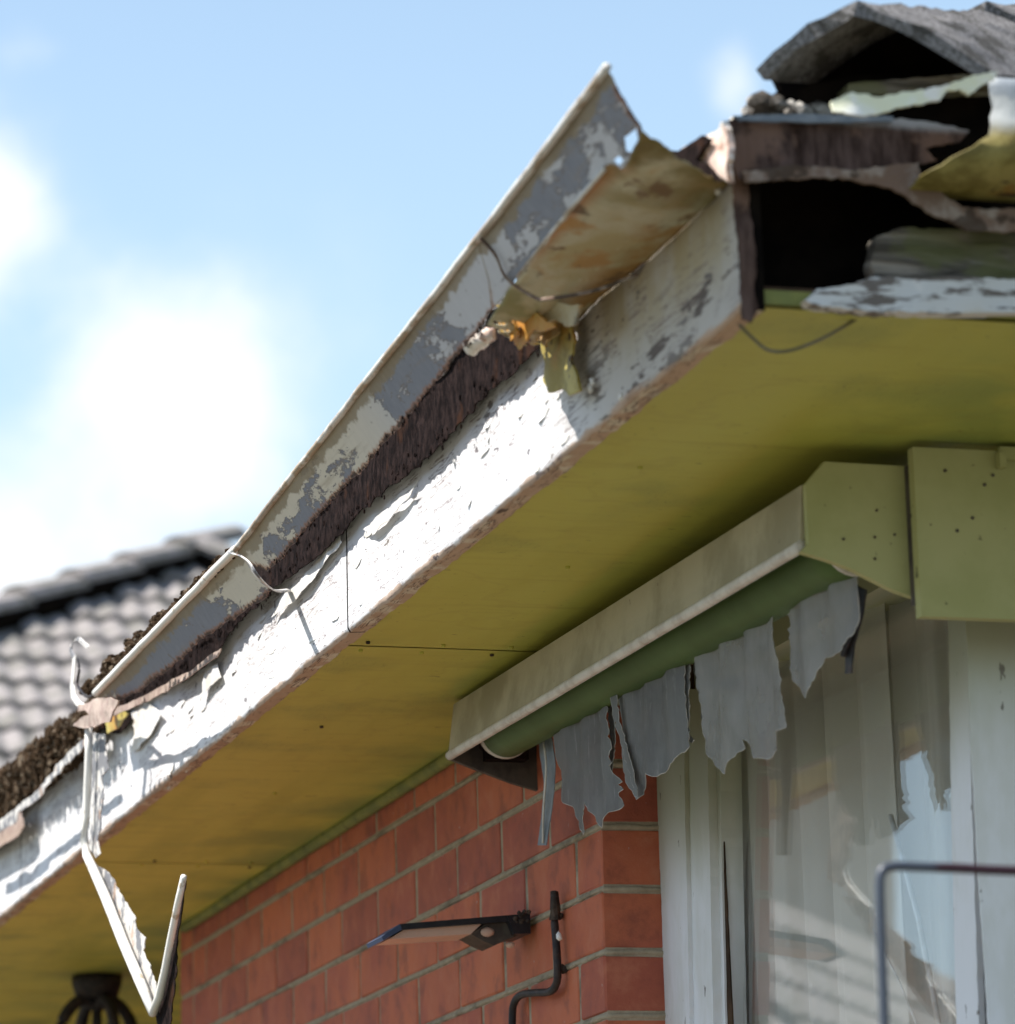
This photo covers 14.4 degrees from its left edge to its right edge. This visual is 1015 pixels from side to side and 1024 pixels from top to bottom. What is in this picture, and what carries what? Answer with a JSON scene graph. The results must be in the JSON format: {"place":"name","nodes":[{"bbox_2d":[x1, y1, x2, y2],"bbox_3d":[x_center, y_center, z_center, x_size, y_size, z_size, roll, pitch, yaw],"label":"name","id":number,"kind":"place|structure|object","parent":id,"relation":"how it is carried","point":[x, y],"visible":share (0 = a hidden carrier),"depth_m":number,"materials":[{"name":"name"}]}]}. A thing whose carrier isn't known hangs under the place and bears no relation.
{"place":"outdoors","nodes":[
{"label":"outdoors","id":0,"kind":"place"},
{"bbox_2d":[0,525,245,766],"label":"neighbour house","id":1,"kind":"structure","parent":0,"point":[104,609],"depth_m":24.72,"materials":[{"name":"tile"}]},
{"bbox_2d":[0,0,1014,592],"label":"sky","id":2,"kind":"structure","parent":0,"point":[218,217],"materials":[{"name":"blue"}]},
{"label":"ground","id":3,"kind":"structure","parent":0,"visible":0},
{"bbox_2d":[0,0,1014,1023],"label":"brick house","id":4,"kind":"structure","parent":3,"relation":"on","point":[300,801],"depth_m":5.28,"materials":[{"name":"yellow paint"}]},
{"bbox_2d":[0,711,131,847],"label":"rain gutter","id":5,"kind":"object","parent":4,"relation":"attached to","point":[11,825],"visible":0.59,"depth_m":7.09,"materials":[{"name":"white metal"}]},
{"bbox_2d":[0,694,100,818],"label":"leaf litter","id":6,"kind":"object","parent":5,"relation":"on","point":[26,772],"visible":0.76,"depth_m":7.19,"materials":[{"name":"brown plant"}]},
{"bbox_2d":[56,973,137,1023],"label":"porch lantern","id":7,"kind":"object","parent":4,"relation":"hanging from","point":[96,994],"visible":1,"depth_m":8.79,"materials":[{"name":"metal"}]},
{"bbox_2d":[92,546,290,715],"bbox_3d":[-0.519,0.198,6.078,0.115,0.169,1.665,2,-14,-16],"label":"rain gutter","id":8,"kind":"object","parent":4,"relation":"attached to","point":[184,639],"visible":1,"depth_m":5.83,"materials":[{"name":"paint"}]},
{"bbox_2d":[69,637,93,705],"bbox_3d":[-0.686,0.262,6.468,0.004,0.140,0.209,2,-14,-16],"label":"gutter bracket","id":9,"kind":"object","parent":8,"relation":"attached to","point":[74,698],"visible":1,"depth_m":6.51,"materials":[{"name":"metal"}]},
{"bbox_2d":[80,728,186,1023],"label":"gutter strip","id":10,"kind":"object","parent":8,"relation":"attached to","point":[158,999],"visible":1,"depth_m":6.08,"materials":[{"name":"paint"}]},
{"bbox_2d":[73,697,119,728],"bbox_3d":[-0.646,0.315,6.287,0.010,0.070,0.353,2,-14,-17],"label":"metal scrap","id":11,"kind":"object","parent":10,"relation":"attached to","point":[100,711],"visible":1,"depth_m":6.25,"materials":[{"name":"beige metal"}]},
{"bbox_2d":[79,548,234,695],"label":"moss litter","id":12,"kind":"object","parent":8,"relation":"on","point":[109,663],"visible":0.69,"depth_m":6.07,"materials":[{"name":"brown plant"}]},
{"bbox_2d":[233,238,540,592],"bbox_3d":[-0.208,-0.088,5.005,0.143,0.183,1.714,2,-14,-16],"label":"rain gutter","id":13,"kind":"object","parent":4,"relation":"attached to","point":[406,409],"visible":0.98,"depth_m":4.79,"materials":[{"name":"paint"}]},
{"bbox_2d":[366,909,530,950],"bbox_3d":[-0.084,0.602,5.773,0.222,0.054,0.096,2,-14,-16],"label":"solar wall light","id":14,"kind":"object","parent":4,"relation":"attached to","point":[482,933],"visible":1,"depth_m":5.76,"materials":[{"name":"black plastic"}]},
{"bbox_2d":[508,890,567,1023],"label":"bent conduit","id":15,"kind":"object","parent":4,"relation":"attached to","point":[556,915],"visible":1,"depth_m":5.63,"materials":[{"name":"metal"}]},
{"bbox_2d":[462,62,734,400],"bbox_3d":[0.068,-0.239,4.074,0.167,0.209,0.734,2,-14,-16],"label":"rain gutter","id":16,"kind":"object","parent":4,"relation":"attached to","point":[577,225],"visible":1,"depth_m":4.00,"materials":[{"name":"paint"}]},
{"bbox_2d":[445,446,1014,844],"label":"awning blind","id":17,"kind":"object","parent":4,"relation":"attached to","point":[929,533],"visible":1,"depth_m":4.66,"materials":[{"name":"green paint"},{"name":"grey fabric"},{"name":"brown metal"}]},
{"bbox_2d":[738,319,856,353],"bbox_3d":[0.284,-0.174,3.886,0.130,0.045,0.003,2,-14,-16],"label":"drooping cable","id":18,"kind":"object","parent":4,"relation":"hanging from","point":[753,338],"visible":1,"depth_m":3.88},
{"bbox_2d":[657,577,1014,1023],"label":"window","id":19,"kind":"structure","parent":4,"relation":"in","point":[699,806],"depth_m":5.14,"materials":[{"name":"paint"}]},
{"bbox_2d":[734,599,955,1023],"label":"sheer curtain","id":20,"kind":"object","parent":4,"relation":"hanging from","point":[846,791],"visible":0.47,"depth_m":5.01,"materials":[{"name":"fabric"}]},
{"bbox_2d":[727,71,1014,233],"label":"rain gutter","id":21,"kind":"object","parent":4,"relation":"attached to","point":[859,141],"visible":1,"depth_m":3.87,"materials":[{"name":"metal"}]},
{"bbox_2d":[875,861,1014,1023],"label":"wire frame","id":22,"kind":"object","parent":3,"relation":"on","point":[884,869],"visible":1,"depth_m":3.34,"materials":[{"name":"grey metal"}]}
]}

